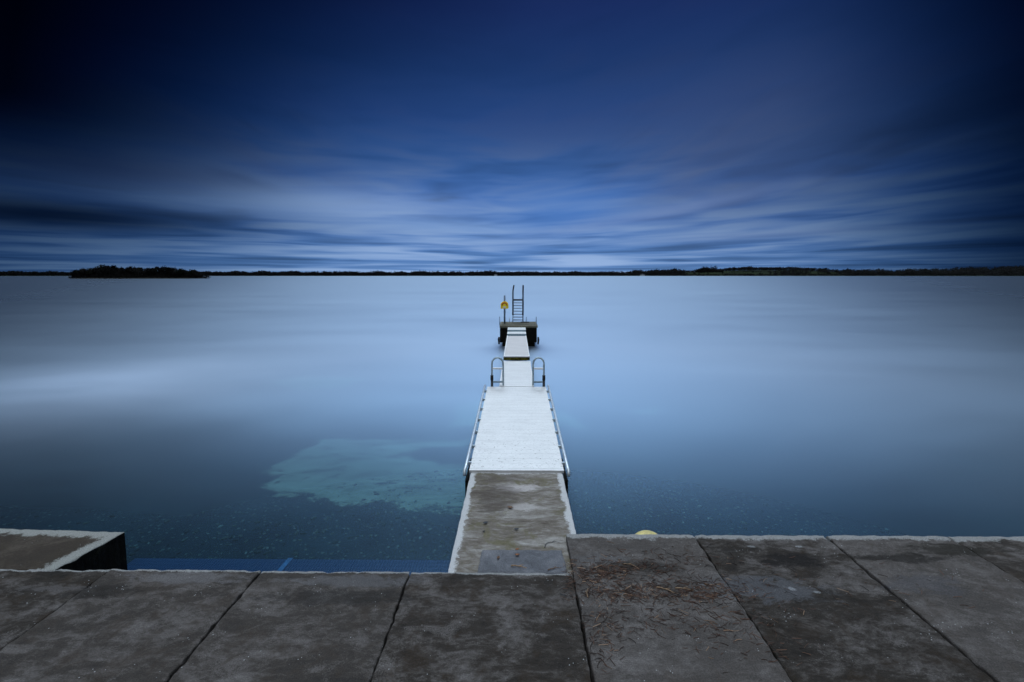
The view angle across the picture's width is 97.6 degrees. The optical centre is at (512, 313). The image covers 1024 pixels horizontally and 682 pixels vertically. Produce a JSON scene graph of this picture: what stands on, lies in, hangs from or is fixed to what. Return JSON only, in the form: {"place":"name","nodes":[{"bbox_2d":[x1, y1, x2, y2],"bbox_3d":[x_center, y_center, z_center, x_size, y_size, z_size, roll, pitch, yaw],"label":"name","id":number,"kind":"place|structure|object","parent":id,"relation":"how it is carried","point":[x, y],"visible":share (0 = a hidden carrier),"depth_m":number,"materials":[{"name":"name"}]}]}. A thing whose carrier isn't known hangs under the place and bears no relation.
{"place":"outdoors","nodes":[
{"label":"outdoors","id":0,"kind":"place"},
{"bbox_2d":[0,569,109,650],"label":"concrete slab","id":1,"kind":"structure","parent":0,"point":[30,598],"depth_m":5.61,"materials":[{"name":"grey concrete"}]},
{"bbox_2d":[0,569,260,681],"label":"concrete slab","id":2,"kind":"structure","parent":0,"point":[138,625],"depth_m":5.05,"materials":[{"name":"grey concrete"}]},
{"bbox_2d":[68,277,209,278],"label":"island","id":3,"kind":"structure","parent":0,"point":[139,278],"depth_m":496.74,"materials":[{"name":"soil"}]},
{"bbox_2d":[79,268,87,274],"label":"bare tree","id":4,"kind":"object","parent":3,"relation":"on","point":[82,271],"visible":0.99,"depth_m":500.16,"materials":[{"name":"black plant"}]},
{"bbox_2d":[97,265,112,275],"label":"bare tree","id":5,"kind":"object","parent":3,"relation":"on","point":[106,270],"visible":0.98,"depth_m":498.62,"materials":[{"name":"black plant"}]},
{"bbox_2d":[111,267,125,273],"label":"bare tree","id":6,"kind":"object","parent":3,"relation":"on","point":[118,270],"visible":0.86,"depth_m":505.28,"materials":[{"name":"black plant"}]},
{"bbox_2d":[129,268,138,274],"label":"bare tree","id":7,"kind":"object","parent":3,"relation":"on","point":[135,271],"visible":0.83,"depth_m":502.20,"materials":[{"name":"black plant"}]},
{"bbox_2d":[68,273,210,277],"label":"island undergrowth","id":8,"kind":"object","parent":3,"relation":"on","point":[112,275],"visible":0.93,"depth_m":500.44,"materials":[{"name":"black plant"}]},
{"bbox_2d":[137,267,147,275],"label":"bare tree","id":9,"kind":"object","parent":3,"relation":"on","point":[141,271],"visible":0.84,"depth_m":502.84,"materials":[{"name":"black plant"}]},
{"bbox_2d":[144,268,156,275],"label":"bare tree","id":10,"kind":"object","parent":3,"relation":"on","point":[151,270],"visible":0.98,"depth_m":502.22,"materials":[{"name":"black plant"}]},
{"bbox_2d":[162,267,173,276],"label":"bare tree","id":11,"kind":"object","parent":3,"relation":"on","point":[170,270],"visible":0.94,"depth_m":498.78,"materials":[{"name":"black plant"}]},
{"bbox_2d":[173,268,184,277],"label":"bare tree","id":12,"kind":"object","parent":3,"relation":"on","point":[179,271],"visible":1,"depth_m":500.38,"materials":[{"name":"black plant"}]},
{"bbox_2d":[192,269,203,276],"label":"bare tree","id":13,"kind":"object","parent":3,"relation":"on","point":[196,274],"visible":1,"depth_m":504.39,"materials":[{"name":"black plant"}]},
{"bbox_2d":[169,571,409,681],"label":"concrete slab","id":14,"kind":"structure","parent":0,"point":[295,626],"depth_m":5.03,"materials":[{"name":"grey concrete"}]},
{"bbox_2d":[371,572,590,681],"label":"concrete slab","id":15,"kind":"structure","parent":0,"point":[482,627],"depth_m":5.02,"materials":[{"name":"grey concrete"}]},
{"bbox_2d":[0,276,1023,470],"bbox_3d":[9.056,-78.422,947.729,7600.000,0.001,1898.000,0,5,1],"label":"lake water","id":16,"kind":"structure","parent":0,"point":[935,364],"depth_m":26.84,"materials":[{"name":"blue liquid"}]},
{"bbox_2d":[499,361,533,386],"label":"walkway","id":17,"kind":"structure","parent":16,"relation":"in","point":[517,373],"depth_m":16.66,"materials":[{"name":"wood"}]},
{"bbox_2d":[490,357,503,386],"bbox_3d":[-0.503,2.719,15.167,0.480,2.534,0.209,0,5,1],"label":"swim ladder","id":18,"kind":"object","parent":17,"relation":"attached to","point":[491,375],"visible":0.48,"depth_m":15.13,"materials":[{"name":"silver metal"}]},
{"bbox_2d":[532,357,544,386],"bbox_3d":[0.880,2.721,15.153,0.463,2.534,0.209,0,5,1],"label":"swim ladder","id":19,"kind":"object","parent":17,"relation":"attached to","point":[543,376],"visible":0.51,"depth_m":15.11,"materials":[{"name":"silver metal"}]},
{"bbox_2d":[504,335,529,359],"bbox_3d":[0.215,1.623,22.812,1.130,0.205,7.106,0,5,1],"label":"gangway","id":20,"kind":"object","parent":16,"relation":"on","point":[516,347],"visible":1,"depth_m":21.49,"materials":[{"name":"grey wood"}]},
{"bbox_2d":[636,530,656,534],"bbox_3d":[2.211,3.895,7.299,0.628,0.675,0.628,0,5,1],"label":"mooring buoy","id":21,"kind":"object","parent":16,"relation":"on","point":[642,532],"visible":0.06,"depth_m":7.32,"materials":[{"name":"yellow plastic"}]},
{"bbox_2d":[0,404,1023,563],"bbox_3d":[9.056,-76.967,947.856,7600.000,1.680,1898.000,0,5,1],"label":"lake bed","id":22,"kind":"object","parent":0,"point":[912,498],"visible":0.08,"depth_m":10.92,"materials":[{"name":"blue liquid"}]},
{"bbox_2d":[0,529,127,570],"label":"corner block","id":23,"kind":"structure","parent":22,"relation":"on","point":[48,550],"depth_m":6.65,"materials":[{"name":"concrete"}]},
{"bbox_2d":[127,558,450,573],"bbox_3d":[-3.549,4.349,6.764,5.299,0.594,1.215,0,5,1],"label":"ribbed mat","id":24,"kind":"object","parent":22,"relation":"on","point":[321,565],"visible":0.26,"depth_m":7.17,"materials":[{"name":"blue rubber"}]},
{"bbox_2d":[260,438,475,514],"bbox_3d":[-3.453,4.201,12.148,7.000,0.092,5.390,0,5,1],"label":"silt patch","id":25,"kind":"object","parent":22,"relation":"on","point":[359,470],"visible":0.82,"depth_m":11.65,"materials":[{"name":"teal liquid"}]},
{"bbox_2d":[447,404,483,427],"bbox_3d":[-1.294,3.869,17.579,3.010,0.172,4.620,0,5,1],"label":"silt patch","id":26,"kind":"object","parent":22,"relation":"on","point":[464,419],"visible":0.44,"depth_m":17.13,"materials":[{"name":"blue liquid"}]},
{"bbox_2d":[448,472,575,578],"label":"concrete jetty","id":27,"kind":"object","parent":22,"relation":"on","point":[539,514],"visible":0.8,"depth_m":7.54,"materials":[{"name":"grey concrete"}]},
{"bbox_2d":[477,550,566,573],"bbox_3d":[0.135,3.502,6.298,1.221,0.055,0.546,0,5,1],"label":"flagstone","id":28,"kind":"object","parent":27,"relation":"on","point":[535,561],"visible":0.88,"depth_m":6.29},
{"bbox_2d":[0,404,1023,558],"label":"lakebed stones","id":29,"kind":"object","parent":22,"relation":"on","point":[295,552],"visible":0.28,"depth_m":10.61,"materials":[{"name":"stone"}]},
{"bbox_2d":[463,385,569,496],"bbox_3d":[0.112,3.437,12.114,2.196,1.637,5.980,0,5,1],"label":"gangway","id":30,"kind":"object","parent":22,"relation":"on","point":[516,432],"visible":0.94,"depth_m":11.01,"materials":[{"name":"wood"}]},
{"bbox_2d":[498,322,538,345],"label":"bathing platform","id":31,"kind":"structure","parent":22,"relation":"on","point":[531,333],"depth_m":28.68,"materials":[{"name":"concrete"}]},
{"bbox_2d":[501,295,507,323],"bbox_3d":[-0.519,-0.253,29.577,0.518,1.901,0.269,0,5,1],"label":"lifebuoy station","id":32,"kind":"object","parent":31,"relation":"on","point":[504,304],"visible":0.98,"depth_m":29.46,"materials":[{"name":"yellow metal"}]},
{"bbox_2d":[507,327,525,335],"bbox_3d":[0.260,1.102,27.467,1.120,0.270,2.220,0,5,1],"label":"step unit","id":33,"kind":"object","parent":31,"relation":"attached to","point":[516,331],"visible":0.95,"depth_m":27.35,"materials":[{"name":"silver metal"}]},
{"bbox_2d":[512,285,528,322],"bbox_3d":[0.558,-0.656,30.275,1.150,2.563,0.355,0,5,1],"label":"diving ladder","id":34,"kind":"object","parent":31,"relation":"on","point":[522,305],"visible":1,"depth_m":30.20,"materials":[{"name":"metal"}]},
{"bbox_2d":[552,412,589,428],"bbox_3d":[1.903,3.925,16.523,2.240,0.107,3.010,0,5,1],"label":"silt patch","id":35,"kind":"object","parent":22,"relation":"on","point":[561,417],"visible":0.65,"depth_m":16.46,"materials":[{"name":"blue liquid"}]},
{"bbox_2d":[0,265,1023,275],"bbox_3d":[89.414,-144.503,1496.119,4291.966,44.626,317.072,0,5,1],"label":"woodland","id":36,"kind":"object","parent":0,"point":[998,271],"visible":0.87,"depth_m":1375.80,"materials":[{"name":"black plant"}]},
{"bbox_2d":[0,0,1023,274],"label":"sky","id":37,"kind":"structure","parent":0,"point":[541,136],"materials":[{"name":"blue"}]},
{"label":"bank","id":38,"kind":"structure","parent":0,"visible":0},
{"bbox_2d":[566,534,791,681],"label":"concrete slab","id":39,"kind":"structure","parent":38,"relation":"on","point":[666,658],"depth_m":5.15,"materials":[{"name":"grey concrete"}]},
{"bbox_2d":[562,541,987,673],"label":"pine needle litter","id":40,"kind":"object","parent":39,"relation":"on","point":[605,571],"visible":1,"depth_m":5.61,"materials":[{"name":"brown plant"}]},
{"bbox_2d":[695,535,993,681],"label":"concrete slab","id":41,"kind":"structure","parent":38,"relation":"on","point":[865,635],"depth_m":5.22,"materials":[{"name":"grey concrete"}]},
{"bbox_2d":[826,535,1023,681],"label":"concrete slab","id":42,"kind":"structure","parent":38,"relation":"on","point":[985,634],"depth_m":5.64,"materials":[{"name":"grey concrete"}]},
{"bbox_2d":[947,536,1023,582],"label":"concrete slab","id":43,"kind":"structure","parent":38,"relation":"on","point":[1005,554],"depth_m":6.49,"materials":[{"name":"grey concrete"}]}
]}

